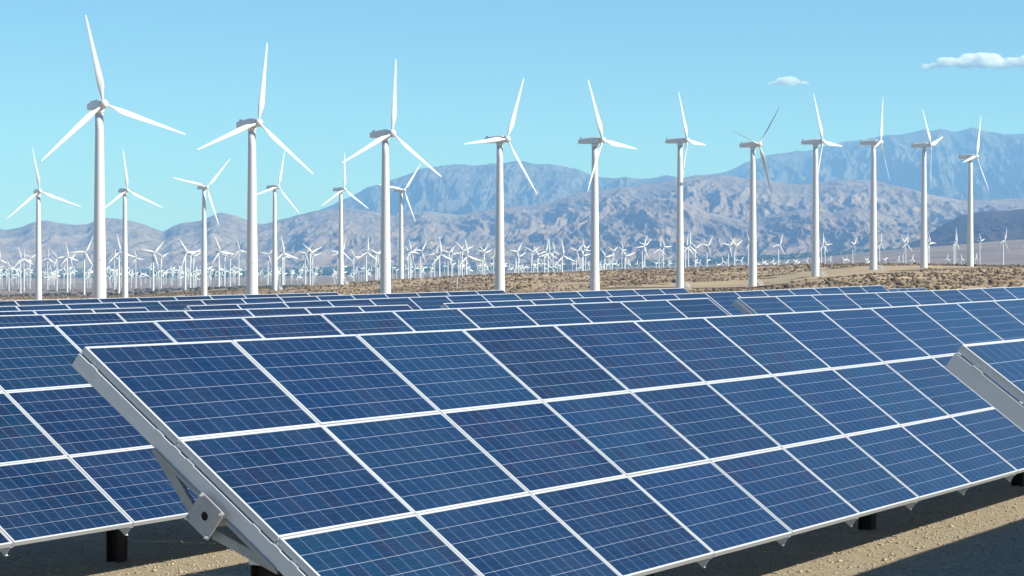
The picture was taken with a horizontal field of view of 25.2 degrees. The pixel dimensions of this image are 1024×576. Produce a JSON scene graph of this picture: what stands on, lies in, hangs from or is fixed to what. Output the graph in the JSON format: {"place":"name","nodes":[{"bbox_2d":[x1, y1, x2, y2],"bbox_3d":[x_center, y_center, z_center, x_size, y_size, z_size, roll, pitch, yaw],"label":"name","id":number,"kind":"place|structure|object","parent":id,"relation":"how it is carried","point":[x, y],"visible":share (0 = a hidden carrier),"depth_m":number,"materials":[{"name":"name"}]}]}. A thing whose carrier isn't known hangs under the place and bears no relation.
{"place":"outdoors","nodes":[
{"label":"outdoors","id":0,"kind":"place"},
{"bbox_2d":[0,213,261,268],"bbox_3d":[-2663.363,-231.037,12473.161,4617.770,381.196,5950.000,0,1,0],"label":"mountain range","id":1,"kind":"structure","parent":0,"point":[228,231],"depth_m":11695.32,"materials":[{"name":"stone"}]},
{"bbox_2d":[320,161,676,215],"bbox_3d":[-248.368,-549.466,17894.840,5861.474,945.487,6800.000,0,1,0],"label":"mountain range","id":2,"kind":"structure","parent":0,"point":[457,189],"depth_m":17812.39,"materials":[{"name":"stone"}]},
{"bbox_2d":[0,239,1023,575],"bbox_3d":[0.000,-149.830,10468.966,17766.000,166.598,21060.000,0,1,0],"label":"ground","id":3,"kind":"structure","parent":0,"point":[988,253],"depth_m":25.57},
{"bbox_2d":[4,260,17,290],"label":"wind turbine","id":4,"kind":"object","parent":3,"relation":"on","point":[8,275],"visible":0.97,"depth_m":3860.53,"materials":[{"name":"white paint"}]},
{"bbox_2d":[15,247,29,292],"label":"wind turbine","id":5,"kind":"object","parent":3,"relation":"on","point":[20,266],"visible":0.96,"depth_m":3217.01,"materials":[{"name":"white paint"}]},
{"bbox_2d":[17,249,33,290],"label":"wind turbine","id":6,"kind":"object","parent":3,"relation":"on","point":[23,271],"visible":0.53,"depth_m":3676.66,"materials":[{"name":"white paint"}]},
{"bbox_2d":[23,253,35,288],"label":"wind turbine","id":7,"kind":"object","parent":3,"relation":"on","point":[29,267],"visible":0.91,"depth_m":4289.00,"materials":[{"name":"white paint"}]},
{"bbox_2d":[7,148,80,299],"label":"wind turbine","id":8,"kind":"object","parent":3,"relation":"on","point":[38,274],"visible":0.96,"depth_m":926.66,"materials":[{"name":"white paint"}]},
{"bbox_2d":[42,251,53,289],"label":"wind turbine","id":9,"kind":"object","parent":3,"relation":"on","point":[47,268],"visible":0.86,"depth_m":4063.52,"materials":[{"name":"white paint"}]},
{"bbox_2d":[50,249,63,290],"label":"wind turbine","id":10,"kind":"object","parent":3,"relation":"on","point":[56,257],"visible":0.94,"depth_m":3676.64,"materials":[{"name":"white paint"}]},
{"bbox_2d":[62,244,77,292],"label":"wind turbine","id":11,"kind":"object","parent":3,"relation":"on","point":[66,259],"visible":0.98,"depth_m":2969.56,"materials":[{"name":"white paint"}]},
{"bbox_2d":[68,253,75,289],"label":"wind turbine","id":12,"kind":"object","parent":3,"relation":"on","point":[70,273],"visible":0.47,"depth_m":3860.48,"materials":[{"name":"white paint"}]},
{"bbox_2d":[0,307,148,314],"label":"solar array","id":13,"kind":"object","parent":3,"relation":"on","point":[62,311],"visible":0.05,"depth_m":43.52,"materials":[{"name":"glass"}]},
{"bbox_2d":[70,238,92,294],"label":"wind turbine","id":14,"kind":"object","parent":3,"relation":"on","point":[87,248],"visible":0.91,"depth_m":2340.05,"materials":[{"name":"white paint"}]},
{"bbox_2d":[41,14,184,297],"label":"wind turbine","id":15,"kind":"object","parent":3,"relation":"on","point":[97,107],"visible":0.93,"depth_m":457.77,"materials":[{"name":"white paint"}]},
{"bbox_2d":[110,249,120,289],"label":"wind turbine","id":16,"kind":"object","parent":3,"relation":"on","point":[114,268],"visible":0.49,"depth_m":3860.17,"materials":[{"name":"white paint"}]},
{"bbox_2d":[108,236,134,292],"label":"wind turbine","id":17,"kind":"object","parent":3,"relation":"on","point":[119,251],"visible":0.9,"depth_m":2206.35,"materials":[{"name":"white paint"}]},
{"bbox_2d":[105,151,160,297],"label":"wind turbine","id":18,"kind":"object","parent":3,"relation":"on","point":[123,191],"visible":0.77,"depth_m":999.46,"materials":[{"name":"white paint"}]},
{"bbox_2d":[132,251,143,287],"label":"wind turbine","id":19,"kind":"object","parent":3,"relation":"on","point":[135,267],"visible":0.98,"depth_m":4288.78,"materials":[{"name":"white paint"}]},
{"bbox_2d":[141,241,163,290],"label":"wind turbine","id":20,"kind":"object","parent":3,"relation":"on","point":[152,252],"visible":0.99,"depth_m":2490.95,"materials":[{"name":"white paint"}]},
{"bbox_2d":[157,252,167,287],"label":"wind turbine","id":21,"kind":"object","parent":3,"relation":"on","point":[160,256],"visible":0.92,"depth_m":4063.24,"materials":[{"name":"white paint"}]},
{"bbox_2d":[0,292,338,305],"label":"solar array","id":22,"kind":"object","parent":3,"relation":"on","point":[60,301],"visible":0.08,"depth_m":63.69,"materials":[{"name":"glass"}]},
{"bbox_2d":[179,239,199,289],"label":"wind turbine","id":23,"kind":"object","parent":3,"relation":"on","point":[185,253],"visible":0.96,"depth_m":2270.99,"materials":[{"name":"white paint"}]},
{"bbox_2d":[186,249,198,287],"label":"wind turbine","id":24,"kind":"object","parent":3,"relation":"on","point":[190,266],"visible":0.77,"depth_m":3216.81,"materials":[{"name":"white paint"}]},
{"bbox_2d":[191,252,200,287],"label":"wind turbine","id":25,"kind":"object","parent":3,"relation":"on","point":[193,256],"visible":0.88,"depth_m":4062.95,"materials":[{"name":"white paint"}]},
{"bbox_2d":[172,159,229,295],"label":"wind turbine","id":26,"kind":"object","parent":3,"relation":"on","point":[203,261],"visible":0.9,"depth_m":1032.80,"materials":[{"name":"white paint"}]},
{"bbox_2d":[0,305,412,326],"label":"solar array","id":27,"kind":"object","parent":3,"relation":"on","point":[50,319],"visible":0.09,"depth_m":35.53,"materials":[{"name":"glass"}]},
{"bbox_2d":[211,238,233,286],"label":"wind turbine","id":28,"kind":"object","parent":3,"relation":"on","point":[219,251],"visible":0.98,"depth_m":2413.01,"materials":[{"name":"white paint"}]},
{"bbox_2d":[220,252,229,285],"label":"wind turbine","id":29,"kind":"object","parent":3,"relation":"on","point":[224,265],"visible":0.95,"depth_m":3860.33,"materials":[{"name":"white paint"}]},
{"bbox_2d":[224,250,236,286],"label":"wind turbine","id":30,"kind":"object","parent":3,"relation":"on","point":[230,267],"visible":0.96,"depth_m":3860.45,"materials":[{"name":"white paint"}]},
{"bbox_2d":[233,241,245,285],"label":"wind turbine","id":31,"kind":"object","parent":3,"relation":"on","point":[238,260],"visible":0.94,"depth_m":3860.14,"materials":[{"name":"white paint"}]},
{"bbox_2d":[0,290,506,310],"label":"solar array","id":32,"kind":"object","parent":3,"relation":"on","point":[175,305],"visible":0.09,"depth_m":56.41,"materials":[{"name":"glass"}]},
{"bbox_2d":[197,43,312,294],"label":"wind turbine","id":33,"kind":"object","parent":3,"relation":"on","point":[250,125],"visible":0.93,"depth_m":505.61,"materials":[{"name":"white paint"}]},
{"bbox_2d":[260,250,271,285],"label":"wind turbine","id":34,"kind":"object","parent":3,"relation":"on","point":[267,266],"visible":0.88,"depth_m":3860.37,"materials":[{"name":"white paint"}]},
{"bbox_2d":[257,151,299,290],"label":"wind turbine","id":35,"kind":"object","parent":3,"relation":"on","point":[274,188],"visible":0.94,"depth_m":1096.87,"materials":[{"name":"white paint"}]},
{"bbox_2d":[283,252,290,284],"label":"wind turbine","id":36,"kind":"object","parent":3,"relation":"on","point":[284,266],"visible":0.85,"depth_m":3860.03,"materials":[{"name":"white paint"}]},
{"bbox_2d":[277,237,297,286],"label":"wind turbine","id":37,"kind":"object","parent":3,"relation":"on","point":[282,276],"visible":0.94,"depth_m":2271.21,"materials":[{"name":"white paint"}]},
{"bbox_2d":[301,245,311,284],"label":"wind turbine","id":38,"kind":"object","parent":3,"relation":"on","point":[305,266],"visible":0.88,"depth_m":3676.43,"materials":[{"name":"white paint"}]},
{"bbox_2d":[303,244,320,284],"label":"wind turbine","id":39,"kind":"object","parent":3,"relation":"on","point":[310,252],"visible":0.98,"depth_m":2859.65,"materials":[{"name":"white paint"}]},
{"bbox_2d":[310,249,320,284],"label":"wind turbine","id":40,"kind":"object","parent":3,"relation":"on","point":[312,264],"visible":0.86,"depth_m":3859.75,"materials":[{"name":"white paint"}]},
{"bbox_2d":[322,152,368,284],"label":"wind turbine","id":41,"kind":"object","parent":3,"relation":"on","point":[341,279],"visible":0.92,"depth_m":1119.17,"materials":[{"name":"white paint"}]},
{"bbox_2d":[350,248,359,281],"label":"wind turbine","id":42,"kind":"object","parent":3,"relation":"on","point":[353,263],"visible":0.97,"depth_m":3859.93,"materials":[{"name":"white paint"}]},
{"bbox_2d":[0,298,728,562],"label":"solar array","id":43,"kind":"object","parent":3,"relation":"on","point":[77,457],"visible":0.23,"depth_m":22.90,"materials":[{"name":"glass"}]},
{"bbox_2d":[358,237,377,280],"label":"wind turbine","id":44,"kind":"object","parent":3,"relation":"on","point":[365,253],"visible":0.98,"depth_m":2573.81,"materials":[{"name":"white paint"}]},
{"bbox_2d":[370,249,380,279],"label":"wind turbine","id":45,"kind":"object","parent":3,"relation":"on","point":[375,253],"visible":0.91,"depth_m":3509.31,"materials":[{"name":"white paint"}]},
{"bbox_2d":[373,250,380,279],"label":"wind turbine","id":46,"kind":"object","parent":3,"relation":"on","point":[377,267],"visible":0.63,"depth_m":4063.30,"materials":[{"name":"white paint"}]},
{"bbox_2d":[342,60,441,293],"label":"wind turbine","id":47,"kind":"object","parent":3,"relation":"on","point":[383,136],"visible":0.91,"depth_m":550.48,"materials":[{"name":"white paint"}]},
{"bbox_2d":[378,165,419,278],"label":"wind turbine","id":48,"kind":"object","parent":3,"relation":"on","point":[401,253],"visible":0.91,"depth_m":1193.71,"materials":[{"name":"white paint"}]},
{"bbox_2d":[404,245,414,278],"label":"wind turbine","id":49,"kind":"object","parent":3,"relation":"on","point":[408,264],"visible":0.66,"depth_m":3860.35,"materials":[{"name":"white paint"}]},
{"bbox_2d":[406,241,419,278],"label":"wind turbine","id":50,"kind":"object","parent":3,"relation":"on","point":[410,260],"visible":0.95,"depth_m":3216.82,"materials":[{"name":"white paint"}]},
{"bbox_2d":[415,241,426,277],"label":"wind turbine","id":51,"kind":"object","parent":3,"relation":"on","point":[420,251],"visible":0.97,"depth_m":3088.00,"materials":[{"name":"white paint"}]},
{"bbox_2d":[184,288,689,309],"bbox_3d":[0.214,1.626,55.120,2.486,3.013,23.478,0,1,29],"label":"solar array","id":52,"kind":"object","parent":3,"relation":"on","point":[428,302],"visible":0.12,"depth_m":53.58,"materials":[{"name":"glass"}]},
{"bbox_2d":[432,237,453,276],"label":"wind turbine","id":53,"kind":"object","parent":3,"relation":"on","point":[439,254],"visible":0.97,"depth_m":2270.93,"materials":[{"name":"white paint"}]},
{"bbox_2d":[0,257,887,288],"bbox_3d":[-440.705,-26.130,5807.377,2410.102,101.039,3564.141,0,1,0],"label":"distant turbines","id":54,"kind":"object","parent":3,"relation":"on","point":[292,273],"visible":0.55,"depth_m":5153.49,"materials":[{"name":"white paint"}]},
{"bbox_2d":[0,248,894,277],"bbox_3d":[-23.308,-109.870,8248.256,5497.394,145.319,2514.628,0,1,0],"label":"trees","id":55,"kind":"object","parent":3,"relation":"on","point":[326,271],"visible":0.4,"depth_m":7850.15,"materials":[{"name":"plant"}]},
{"bbox_2d":[442,245,455,275],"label":"wind turbine","id":56,"kind":"object","parent":3,"relation":"on","point":[447,252],"visible":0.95,"depth_m":3356.81,"materials":[{"name":"white paint"}]},
{"bbox_2d":[456,242,472,275],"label":"wind turbine","id":57,"kind":"object","parent":3,"relation":"on","point":[461,248],"visible":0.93,"depth_m":2969.66,"materials":[{"name":"white paint"}]},
{"bbox_2d":[458,240,480,274],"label":"wind turbine","id":58,"kind":"object","parent":3,"relation":"on","point":[466,256],"visible":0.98,"depth_m":2206.31,"materials":[{"name":"white paint"}]},
{"bbox_2d":[480,247,492,274],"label":"wind turbine","id":59,"kind":"object","parent":3,"relation":"on","point":[483,252],"visible":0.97,"depth_m":3676.23,"materials":[{"name":"white paint"}]},
{"bbox_2d":[464,78,536,290],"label":"wind turbine","id":60,"kind":"object","parent":3,"relation":"on","point":[499,141],"visible":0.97,"depth_m":605.94,"materials":[{"name":"white paint"}]},
{"bbox_2d":[0,264,1000,296],"bbox_3d":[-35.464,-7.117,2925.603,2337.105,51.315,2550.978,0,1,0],"label":"valley shrubs","id":61,"kind":"object","parent":3,"relation":"on","point":[198,288],"visible":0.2,"depth_m":2363.87,"materials":[{"name":"grey plant"}]},
{"bbox_2d":[0,262,1023,300],"bbox_3d":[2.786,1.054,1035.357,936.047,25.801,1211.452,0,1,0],"label":"scrub","id":62,"kind":"object","parent":3,"relation":"on","point":[899,282],"visible":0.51,"depth_m":929.10,"materials":[{"name":"plant"}]},
{"bbox_2d":[510,243,521,272],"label":"wind turbine","id":63,"kind":"object","parent":3,"relation":"on","point":[514,251],"visible":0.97,"depth_m":3087.79,"materials":[{"name":"white paint"}]},
{"bbox_2d":[526,246,539,272],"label":"wind turbine","id":64,"kind":"object","parent":3,"relation":"on","point":[530,251],"visible":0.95,"depth_m":3676.38,"materials":[{"name":"white paint"}]},
{"bbox_2d":[533,246,547,272],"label":"wind turbine","id":65,"kind":"object","parent":3,"relation":"on","point":[538,256],"visible":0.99,"depth_m":2859.20,"materials":[{"name":"white paint"}]},
{"bbox_2d":[538,239,550,271],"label":"wind turbine","id":66,"kind":"object","parent":3,"relation":"on","point":[542,252],"visible":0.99,"depth_m":2859.26,"materials":[{"name":"white paint"}]},
{"bbox_2d":[72,299,1023,575],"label":"solar array","id":67,"kind":"object","parent":3,"relation":"on","point":[620,449],"visible":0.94,"depth_m":18.72,"materials":[{"name":"glass"}]},
{"bbox_2d":[543,241,556,272],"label":"wind turbine","id":68,"kind":"object","parent":3,"relation":"on","point":[547,258],"visible":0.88,"depth_m":2969.30,"materials":[{"name":"white paint"}]},
{"bbox_2d":[550,241,559,271],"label":"wind turbine","id":69,"kind":"object","parent":3,"relation":"on","point":[552,254],"visible":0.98,"depth_m":3675.86,"materials":[{"name":"white paint"}]},
{"bbox_2d":[554,242,575,271],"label":"wind turbine","id":70,"kind":"object","parent":3,"relation":"on","point":[562,256],"visible":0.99,"depth_m":2413.08,"materials":[{"name":"white paint"}]},
{"bbox_2d":[571,245,582,270],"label":"wind turbine","id":71,"kind":"object","parent":3,"relation":"on","point":[576,251],"visible":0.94,"depth_m":3509.23,"materials":[{"name":"white paint"}]},
{"bbox_2d":[579,246,588,270],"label":"wind turbine","id":72,"kind":"object","parent":3,"relation":"on","point":[582,259],"visible":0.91,"depth_m":3088.10,"materials":[{"name":"white paint"}]},
{"bbox_2d":[580,238,589,270],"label":"wind turbine","id":73,"kind":"object","parent":3,"relation":"on","point":[584,249],"visible":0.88,"depth_m":3216.59,"materials":[{"name":"white paint"}]},
{"bbox_2d":[578,80,636,290],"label":"wind turbine","id":74,"kind":"object","parent":3,"relation":"on","point":[594,142],"visible":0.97,"depth_m":639.17,"materials":[{"name":"white paint"}]},
{"bbox_2d":[600,248,614,269],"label":"wind turbine","id":75,"kind":"object","parent":3,"relation":"on","point":[604,256],"visible":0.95,"depth_m":2969.42,"materials":[{"name":"white paint"}]},
{"bbox_2d":[620,248,635,268],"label":"wind turbine","id":76,"kind":"object","parent":3,"relation":"on","point":[624,255],"visible":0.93,"depth_m":2969.34,"materials":[{"name":"white paint"}]},
{"bbox_2d":[636,237,647,268],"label":"wind turbine","id":77,"kind":"object","parent":3,"relation":"on","point":[641,247],"visible":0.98,"depth_m":3088.23,"materials":[{"name":"white paint"}]},
{"bbox_2d":[653,241,665,267],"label":"wind turbine","id":78,"kind":"object","parent":3,"relation":"on","point":[657,249],"visible":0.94,"depth_m":3509.30,"materials":[{"name":"white paint"}]},
{"bbox_2d":[439,285,888,315],"bbox_3d":[5.413,1.560,52.099,2.486,3.023,23.478,0,1,29],"label":"solar array","id":79,"kind":"object","parent":3,"relation":"on","point":[723,301],"visible":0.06,"depth_m":52.45,"materials":[{"name":"glass"}]},
{"bbox_2d":[660,237,671,267],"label":"wind turbine","id":80,"kind":"object","parent":3,"relation":"on","point":[664,246],"visible":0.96,"depth_m":3356.47,"materials":[{"name":"white paint"}]},
{"bbox_2d":[665,91,705,288],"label":"wind turbine","id":81,"kind":"object","parent":3,"relation":"on","point":[680,247],"visible":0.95,"depth_m":768.57,"materials":[{"name":"white paint"}]},
{"bbox_2d":[684,232,698,267],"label":"wind turbine","id":82,"kind":"object","parent":3,"relation":"on","point":[687,246],"visible":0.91,"depth_m":2757.29,"materials":[{"name":"white paint"}]},
{"bbox_2d":[703,237,712,266],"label":"wind turbine","id":83,"kind":"object","parent":3,"relation":"on","point":[706,245],"visible":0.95,"depth_m":3150.80,"materials":[{"name":"white paint"}]},
{"bbox_2d":[723,237,735,265],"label":"wind turbine","id":84,"kind":"object","parent":3,"relation":"on","point":[727,245],"visible":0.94,"depth_m":3216.74,"materials":[{"name":"white paint"}]},
{"bbox_2d":[731,239,740,265],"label":"wind turbine","id":85,"kind":"object","parent":3,"relation":"on","point":[734,245],"visible":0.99,"depth_m":2969.09,"materials":[{"name":"white paint"}]},
{"bbox_2d":[745,234,756,264],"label":"wind turbine","id":86,"kind":"object","parent":3,"relation":"on","point":[748,251],"visible":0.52,"depth_m":3509.17,"materials":[{"name":"white paint"}]},
{"bbox_2d":[732,108,778,287],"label":"wind turbine","id":87,"kind":"object","parent":3,"relation":"on","point":[752,146],"visible":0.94,"depth_m":768.48,"materials":[{"name":"white paint"}]},
{"bbox_2d":[772,235,783,264],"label":"wind turbine","id":88,"kind":"object","parent":3,"relation":"on","point":[778,245],"visible":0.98,"depth_m":3151.09,"materials":[{"name":"white paint"}]},
{"bbox_2d":[801,93,841,276],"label":"wind turbine","id":89,"kind":"object","parent":3,"relation":"on","point":[815,268],"visible":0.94,"depth_m":783.56,"materials":[{"name":"white paint"}]},
{"bbox_2d":[819,232,827,263],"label":"wind turbine","id":90,"kind":"object","parent":3,"relation":"on","point":[821,249],"visible":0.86,"depth_m":2968.82,"materials":[{"name":"white paint"}]},
{"bbox_2d":[860,103,889,269],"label":"wind turbine","id":91,"kind":"object","parent":3,"relation":"on","point":[874,144],"visible":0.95,"depth_m":833.18,"materials":[{"name":"white paint"}]},
{"bbox_2d":[732,286,1023,314],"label":"solar array","id":92,"kind":"object","parent":3,"relation":"on","point":[781,304],"visible":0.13,"depth_m":43.93,"materials":[{"name":"glass"}]},
{"bbox_2d":[887,288,926,291],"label":"solar array","id":93,"kind":"object","parent":3,"relation":"on","point":[907,289],"visible":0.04,"depth_m":135.89,"materials":[{"name":"glass"}]},
{"bbox_2d":[911,109,942,267],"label":"wind turbine","id":94,"kind":"object","parent":3,"relation":"on","point":[923,243],"visible":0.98,"depth_m":875.89,"materials":[{"name":"white paint"}]},
{"bbox_2d":[927,233,933,263],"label":"wind turbine","id":95,"kind":"object","parent":3,"relation":"on","point":[929,249],"visible":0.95,"depth_m":3859.71,"materials":[{"name":"white paint"}]},
{"bbox_2d":[949,234,959,263],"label":"wind turbine","id":96,"kind":"object","parent":3,"relation":"on","point":[953,242],"visible":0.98,"depth_m":2661.53,"materials":[{"name":"white paint"}]},
{"bbox_2d":[958,119,988,266],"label":"wind turbine","id":97,"kind":"object","parent":3,"relation":"on","point":[970,251],"visible":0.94,"depth_m":936.82,"materials":[{"name":"white paint"}]},
{"bbox_2d":[945,339,1023,430],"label":"solar array","id":98,"kind":"object","parent":3,"relation":"on","point":[1001,363],"visible":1,"depth_m":12.72,"materials":[{"name":"glass"}]},
{"bbox_2d":[1000,230,1007,264],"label":"wind turbine","id":99,"kind":"object","parent":3,"relation":"on","point":[1002,241],"visible":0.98,"depth_m":3087.86,"materials":[{"name":"white paint"}]},
{"bbox_2d":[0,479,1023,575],"bbox_3d":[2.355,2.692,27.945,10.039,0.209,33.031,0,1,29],"label":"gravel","id":100,"kind":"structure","parent":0,"point":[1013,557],"depth_m":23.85,"materials":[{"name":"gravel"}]},
{"bbox_2d":[0,0,1023,230],"label":"sky","id":101,"kind":"structure","parent":0,"point":[194,68],"materials":[{"name":"blue"}]},
{"bbox_2d":[222,175,1023,268],"bbox_3d":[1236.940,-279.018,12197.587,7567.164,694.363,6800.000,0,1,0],"label":"mountain range","id":102,"kind":"structure","parent":0,"point":[563,220],"depth_m":11710.52,"materials":[{"name":"stone"}]},
{"bbox_2d":[391,198,920,267],"bbox_3d":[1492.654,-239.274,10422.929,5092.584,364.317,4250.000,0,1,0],"label":"mountain range","id":103,"kind":"structure","parent":0,"point":[632,227],"depth_m":9920.60,"materials":[{"name":"stone"}]},
{"bbox_2d":[600,266,1005,287],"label":"dirt road","id":104,"kind":"structure","parent":0,"point":[798,276],"depth_m":820.11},
{"bbox_2d":[686,127,1023,199],"bbox_3d":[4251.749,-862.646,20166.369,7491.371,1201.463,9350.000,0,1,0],"label":"mountain range","id":105,"kind":"structure","parent":0,"point":[1001,159],"depth_m":19842.05,"materials":[{"name":"stone"}]},
{"bbox_2d":[892,209,1023,249],"bbox_3d":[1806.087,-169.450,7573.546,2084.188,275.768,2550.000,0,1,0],"label":"dark hill","id":106,"kind":"structure","parent":0,"point":[990,226],"depth_m":7401.79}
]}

